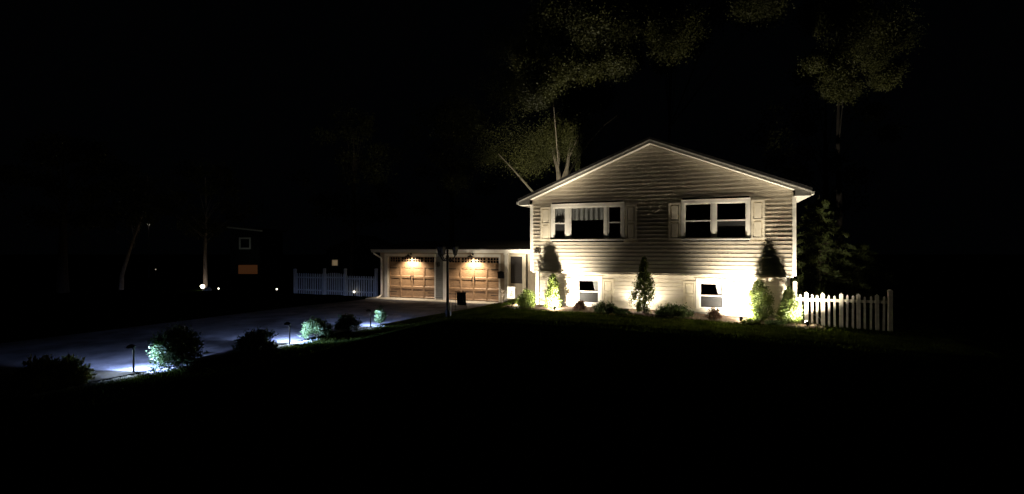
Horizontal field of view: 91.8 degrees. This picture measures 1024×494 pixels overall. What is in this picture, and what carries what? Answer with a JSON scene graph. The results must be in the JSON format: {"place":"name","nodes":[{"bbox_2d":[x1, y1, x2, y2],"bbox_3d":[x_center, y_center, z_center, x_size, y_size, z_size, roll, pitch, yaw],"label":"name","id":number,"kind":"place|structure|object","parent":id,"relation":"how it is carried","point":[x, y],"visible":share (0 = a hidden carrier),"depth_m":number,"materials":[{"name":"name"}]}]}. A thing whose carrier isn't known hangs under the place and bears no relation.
{"place":"outdoors","nodes":[
{"label":"outdoors","id":0,"kind":"place"},
{"bbox_2d":[0,299,484,399],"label":"driveway","id":1,"kind":"structure","parent":0,"point":[106,354],"depth_m":13.88,"materials":[{"name":"grey asphalt"}]},
{"bbox_2d":[365,297,497,304],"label":"pavement","id":2,"kind":"structure","parent":0,"point":[435,300],"depth_m":23.04,"materials":[{"name":"concrete"}]},
{"bbox_2d":[0,254,1023,493],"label":"lawn","id":3,"kind":"structure","parent":0,"point":[465,407],"depth_m":5.96,"materials":[{"name":"plant"}]},
{"bbox_2d":[0,128,153,292],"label":"tree","id":4,"kind":"object","parent":3,"relation":"on","point":[49,217],"visible":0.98,"depth_m":26.53,"materials":[{"name":"green plant"}]},
{"bbox_2d":[67,158,174,289],"bbox_3d":[-23.019,-1.306,29.419,5.113,8.127,6.397,0,0,-45],"label":"tree","id":5,"kind":"object","parent":3,"relation":"on","point":[139,220],"visible":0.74,"depth_m":29.17,"materials":[{"name":"green plant"}]},
{"bbox_2d":[126,344,135,374],"bbox_3d":[-7.696,2.283,10.012,0.170,0.654,0.168,0,0,-25],"label":"path light","id":6,"kind":"object","parent":3,"relation":"on","point":[131,346],"visible":0.96,"depth_m":9.97,"materials":[{"name":"black metal"}]},
{"bbox_2d":[148,226,148,277],"bbox_3d":[-24.900,0.237,33.995,0.166,3.782,0.168,0,0,0],"label":"garden lamp","id":7,"kind":"object","parent":3,"relation":"on","point":[148,251],"visible":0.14,"depth_m":33.98,"materials":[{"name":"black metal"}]},
{"bbox_2d":[140,154,266,287],"bbox_3d":[-18.966,-1.402,30.099,6.812,8.305,5.854,0,0,0],"label":"tree","id":8,"kind":"object","parent":3,"relation":"on","point":[203,230],"visible":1,"depth_m":29.74,"materials":[{"name":"green plant"}]},
{"bbox_2d":[30,325,379,397],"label":"gravel","id":9,"kind":"structure","parent":3,"relation":"on","point":[92,383],"depth_m":9.59,"materials":[{"name":"grey gravel"}]},
{"bbox_2d":[4,353,97,393],"bbox_3d":[-8.464,2.258,9.099,1.167,0.686,1.235,0,0,22],"label":"bush","id":10,"kind":"object","parent":9,"relation":"on","point":[39,373],"visible":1,"depth_m":8.99,"materials":[{"name":"green plant"}]},
{"bbox_2d":[146,319,208,368],"bbox_3d":[-7.084,2.053,10.423,1.113,0.972,1.019,0,0,22],"label":"bush","id":11,"kind":"object","parent":9,"relation":"on","point":[177,346],"visible":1,"depth_m":10.27,"materials":[{"name":"green plant"}]},
{"bbox_2d":[284,322,290,343],"bbox_3d":[-5.902,2.283,13.022,0.170,0.654,0.168,0,0,-25],"label":"path light","id":12,"kind":"object","parent":9,"relation":"on","point":[287,323],"visible":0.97,"depth_m":12.97,"materials":[{"name":"black metal"}]},
{"bbox_2d":[298,316,335,338],"bbox_3d":[-5.379,2.203,13.647,0.965,0.608,1.028,0,0,22],"label":"bush","id":13,"kind":"object","parent":9,"relation":"on","point":[316,327],"visible":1,"depth_m":13.52,"materials":[{"name":"green plant"}]},
{"bbox_2d":[333,313,361,330],"bbox_3d":[-4.867,2.215,14.719,0.840,0.545,0.875,0,0,-14],"label":"bush","id":14,"kind":"object","parent":9,"relation":"on","point":[348,322],"visible":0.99,"depth_m":14.55,"materials":[{"name":"green plant"}]},
{"bbox_2d":[373,305,387,323],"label":"bush","id":15,"kind":"object","parent":9,"relation":"on","point":[380,316],"visible":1,"depth_m":15.88,"materials":[{"name":"green plant"}]},
{"bbox_2d":[202,287,211,290],"bbox_3d":[-17.823,2.536,28.990,0.495,0.407,0.504,0,0,43],"label":"boulder","id":16,"kind":"object","parent":3,"relation":"on","point":[207,289],"visible":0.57,"depth_m":28.86,"materials":[{"name":"white stone"}]},
{"bbox_2d":[224,224,286,273],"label":"neighbour house","id":17,"kind":"structure","parent":3,"relation":"on","point":[253,250],"depth_m":44.24,"materials":[{"name":"black"}]},
{"bbox_2d":[239,237,250,248],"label":"window","id":18,"kind":"structure","parent":17,"relation":"in","point":[244,242],"depth_m":44.12,"materials":[{"name":"grey glass"}]},
{"bbox_2d":[238,265,257,273],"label":"lit door","id":19,"kind":"structure","parent":17,"relation":"in","point":[242,269],"depth_m":44.13,"materials":[{"name":"orange"}]},
{"bbox_2d":[230,326,280,356],"bbox_3d":[-6.054,2.202,11.714,1.046,0.674,1.032,0,0,-30],"label":"bush","id":20,"kind":"object","parent":3,"relation":"on","point":[252,341],"visible":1,"depth_m":11.56,"materials":[{"name":"green plant"}]},
{"bbox_2d":[293,268,377,296],"bbox_3d":[-9.440,1.870,26.331,5.550,1.560,0.150,0,0,22],"label":"picket fence","id":21,"kind":"object","parent":3,"relation":"on","point":[323,290],"visible":0.96,"depth_m":26.24,"materials":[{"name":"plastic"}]},
{"bbox_2d":[284,100,412,280],"bbox_3d":[-11.056,-4.128,36.390,8.145,13.155,7.861,0,0,21],"label":"tree","id":22,"kind":"object","parent":3,"relation":"on","point":[321,200],"visible":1,"depth_m":35.82,"materials":[{"name":"green plant"}]},
{"bbox_2d":[324,235,392,268],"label":"distant house","id":23,"kind":"structure","parent":3,"relation":"on","point":[338,256],"depth_m":52.00,"materials":[{"name":"black"}]},
{"bbox_2d":[332,259,337,265],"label":"window","id":24,"kind":"structure","parent":23,"relation":"in","point":[334,261],"depth_m":51.94,"materials":[{"name":"grey"}]},
{"bbox_2d":[437,243,458,316],"bbox_3d":[-2.134,1.132,16.449,0.689,2.550,0.556,0,0,-25],"label":"lamp post","id":25,"kind":"object","parent":3,"relation":"on","point":[441,249],"visible":0.98,"depth_m":16.41,"materials":[{"name":"black metal"}]},
{"bbox_2d":[370,241,535,301],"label":"garage","id":26,"kind":"structure","parent":3,"relation":"on","point":[418,273],"depth_m":23.36,"materials":[{"name":"grey paint"}]},
{"bbox_2d":[389,256,433,298],"bbox_3d":[-4.866,1.473,24.170,2.630,2.025,0.104,0,0,22],"label":"garage door","id":27,"kind":"structure","parent":26,"relation":"in","point":[409,277],"depth_m":24.18,"materials":[{"name":"brown wood"}]},
{"bbox_2d":[449,257,498,301],"bbox_3d":[-1.783,1.473,22.939,2.650,2.025,0.104,0,0,22],"label":"garage door","id":28,"kind":"structure","parent":26,"relation":"in","point":[477,277],"depth_m":22.92,"materials":[{"name":"brown wood"}]},
{"bbox_2d":[497,271,504,278],"bbox_3d":[-0.497,1.242,22.220,0.300,0.335,0.125,0,0,22],"label":"mailbox","id":29,"kind":"object","parent":26,"relation":"attached to","point":[500,274],"visible":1,"depth_m":22.16,"materials":[{"name":"black metal"}]},
{"bbox_2d":[509,254,525,299],"bbox_3d":[0.227,1.365,22.010,0.815,2.070,0.121,0,0,22],"label":"storm door","id":30,"kind":"structure","parent":26,"relation":"in","point":[517,262],"depth_m":22.02,"materials":[{"name":"paint"}]},
{"bbox_2d":[455,291,465,313],"bbox_3d":[-1.792,1.984,17.380,0.437,0.860,0.047,0,0,22],"label":"garden flag","id":31,"kind":"object","parent":3,"relation":"on","point":[461,297],"visible":0.98,"depth_m":17.39,"materials":[{"name":"black fabric"}]},
{"bbox_2d":[507,287,514,298],"bbox_3d":[-0.047,1.871,19.319,0.377,0.700,0.046,0,0,6],"label":"utility box","id":32,"kind":"object","parent":3,"relation":"on","point":[510,292],"visible":0.98,"depth_m":19.32,"materials":[{"name":"white metal"}]},
{"bbox_2d":[428,0,714,197],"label":"tree","id":33,"kind":"object","parent":3,"relation":"on","point":[610,39],"visible":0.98,"depth_m":17.40,"materials":[{"name":"green plant"}]},
{"bbox_2d":[503,303,825,330],"bbox_3d":[4.261,2.170,15.867,9.750,0.176,1.838,0,0,22],"label":"mulch bed","id":34,"kind":"object","parent":3,"relation":"on","point":[726,318],"visible":0.46,"depth_m":15.51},
{"bbox_2d":[516,289,539,307],"bbox_3d":[0.515,1.809,17.421,0.956,0.744,0.891,0,0,22],"label":"bush","id":35,"kind":"object","parent":34,"relation":"on","point":[526,298],"visible":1,"depth_m":17.29,"materials":[{"name":"green plant"}]},
{"bbox_2d":[543,272,562,308],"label":"arborvitae","id":36,"kind":"object","parent":34,"relation":"on","point":[552,294],"visible":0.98,"depth_m":16.92,"materials":[{"name":"green plant"}]},
{"bbox_2d":[572,298,587,309],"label":"shrub","id":37,"kind":"object","parent":34,"relation":"on","point":[580,305],"visible":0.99,"depth_m":16.48,"materials":[{"name":"brown plant"}]},
{"bbox_2d":[591,300,617,312],"bbox_3d":[3.016,1.941,16.162,0.900,0.452,0.987,0,0,22],"label":"shrub","id":38,"kind":"object","parent":34,"relation":"on","point":[600,307],"visible":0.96,"depth_m":15.96,"materials":[{"name":"green plant"}]},
{"bbox_2d":[612,308,631,313],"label":"shrub","id":39,"kind":"object","parent":34,"relation":"on","point":[620,310],"visible":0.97,"depth_m":15.61,"materials":[{"name":"green plant"}]},
{"bbox_2d":[628,255,656,313],"bbox_3d":[4.170,1.226,15.835,0.920,1.928,1.174,0,0,5],"label":"arborvitae","id":40,"kind":"object","parent":34,"relation":"on","point":[645,284],"visible":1,"depth_m":15.74,"materials":[{"name":"green plant"}]},
{"bbox_2d":[653,302,694,318],"bbox_3d":[4.988,1.898,15.360,1.282,0.603,1.250,0,0,-42],"label":"shrub","id":41,"kind":"object","parent":34,"relation":"on","point":[674,310],"visible":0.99,"depth_m":15.11,"materials":[{"name":"green plant"}]},
{"bbox_2d":[705,305,723,319],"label":"shrub","id":42,"kind":"object","parent":34,"relation":"on","point":[714,313],"visible":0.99,"depth_m":14.86,"materials":[{"name":"brown plant"}]},
{"bbox_2d":[740,318,760,324],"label":"shrub","id":43,"kind":"object","parent":34,"relation":"on","point":[751,321],"visible":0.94,"depth_m":14.19,"materials":[{"name":"green plant"}]},
{"bbox_2d":[745,279,774,320],"bbox_3d":[7.266,1.600,14.601,0.824,1.349,0.860,0,0,-42],"label":"arborvitae","id":44,"kind":"object","parent":34,"relation":"on","point":[757,309],"visible":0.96,"depth_m":14.52,"materials":[{"name":"green plant"}]},
{"bbox_2d":[765,319,785,325],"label":"shrub","id":45,"kind":"object","parent":34,"relation":"on","point":[776,322],"visible":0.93,"depth_m":14.06,"materials":[{"name":"green plant"}]},
{"bbox_2d":[773,285,803,323],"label":"arborvitae","id":46,"kind":"object","parent":34,"relation":"on","point":[789,309],"visible":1,"depth_m":14.24,"materials":[{"name":"green plant"}]},
{"bbox_2d":[516,137,814,318],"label":"house","id":47,"kind":"structure","parent":3,"relation":"on","point":[703,233],"depth_m":16.18,"materials":[{"name":"beige wood"}]},
{"bbox_2d":[550,202,624,240],"bbox_3d":[2.575,-0.858,17.012,2.580,1.287,0.199,0,0,22],"label":"window","id":48,"kind":"structure","parent":47,"relation":"in","point":[561,230],"depth_m":17.10,"materials":[{"name":"white glass"}]},
{"bbox_2d":[575,276,601,304],"bbox_3d":[2.680,1.517,17.382,1.000,0.997,0.162,0,0,22],"label":"window","id":49,"kind":"structure","parent":47,"relation":"in","point":[589,297],"depth_m":17.37,"materials":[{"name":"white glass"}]},
{"bbox_2d":[695,279,727,310],"bbox_3d":[6.400,1.517,15.896,0.970,0.997,0.162,0,0,22],"label":"window","id":50,"kind":"structure","parent":47,"relation":"in","point":[703,302],"depth_m":15.89,"materials":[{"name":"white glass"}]},
{"bbox_2d":[681,198,750,239],"bbox_3d":[6.333,-0.858,15.475,2.020,1.287,0.130,0,0,22],"label":"window","id":51,"kind":"structure","parent":47,"relation":"in","point":[738,229],"depth_m":15.43,"materials":[{"name":"white glass"}]},
{"bbox_2d":[636,0,797,142],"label":"tree","id":52,"kind":"object","parent":3,"relation":"on","point":[707,11],"visible":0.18,"depth_m":33.01,"materials":[{"name":"green plant"}]},
{"bbox_2d":[731,58,910,286],"bbox_3d":[18.344,-4.651,29.560,9.205,14.202,8.368,0,0,0],"label":"tree","id":53,"kind":"object","parent":3,"relation":"on","point":[793,171],"visible":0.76,"depth_m":29.74,"materials":[{"name":"green plant"}]},
{"bbox_2d":[725,0,930,305],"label":"tree","id":54,"kind":"object","parent":3,"relation":"on","point":[829,71],"visible":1,"depth_m":15.75,"materials":[{"name":"green plant"}]},
{"bbox_2d":[790,195,882,313],"bbox_3d":[10.879,0.300,17.686,3.466,4.300,3.627,0,0,-30],"label":"pine tree","id":55,"kind":"object","parent":3,"relation":"on","point":[821,250],"visible":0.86,"depth_m":17.40,"materials":[{"name":"green plant"}]},
{"bbox_2d":[792,281,892,331],"bbox_3d":[9.450,1.755,14.247,2.450,1.490,0.120,0,0,22],"label":"picket fence","id":56,"kind":"object","parent":3,"relation":"on","point":[858,301],"visible":0.74,"depth_m":14.13,"materials":[{"name":"paint"}]},
{"bbox_2d":[810,240,914,309],"bbox_3d":[13.008,1.100,18.603,3.128,2.700,3.176,0,0,16],"label":"pine tree","id":57,"kind":"object","parent":3,"relation":"on","point":[860,260],"visible":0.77,"depth_m":18.32,"materials":[{"name":"green plant"}]},
{"bbox_2d":[0,0,1023,254],"label":"sky","id":58,"kind":"structure","parent":0,"point":[248,83],"materials":[{"name":"black"}]}
]}

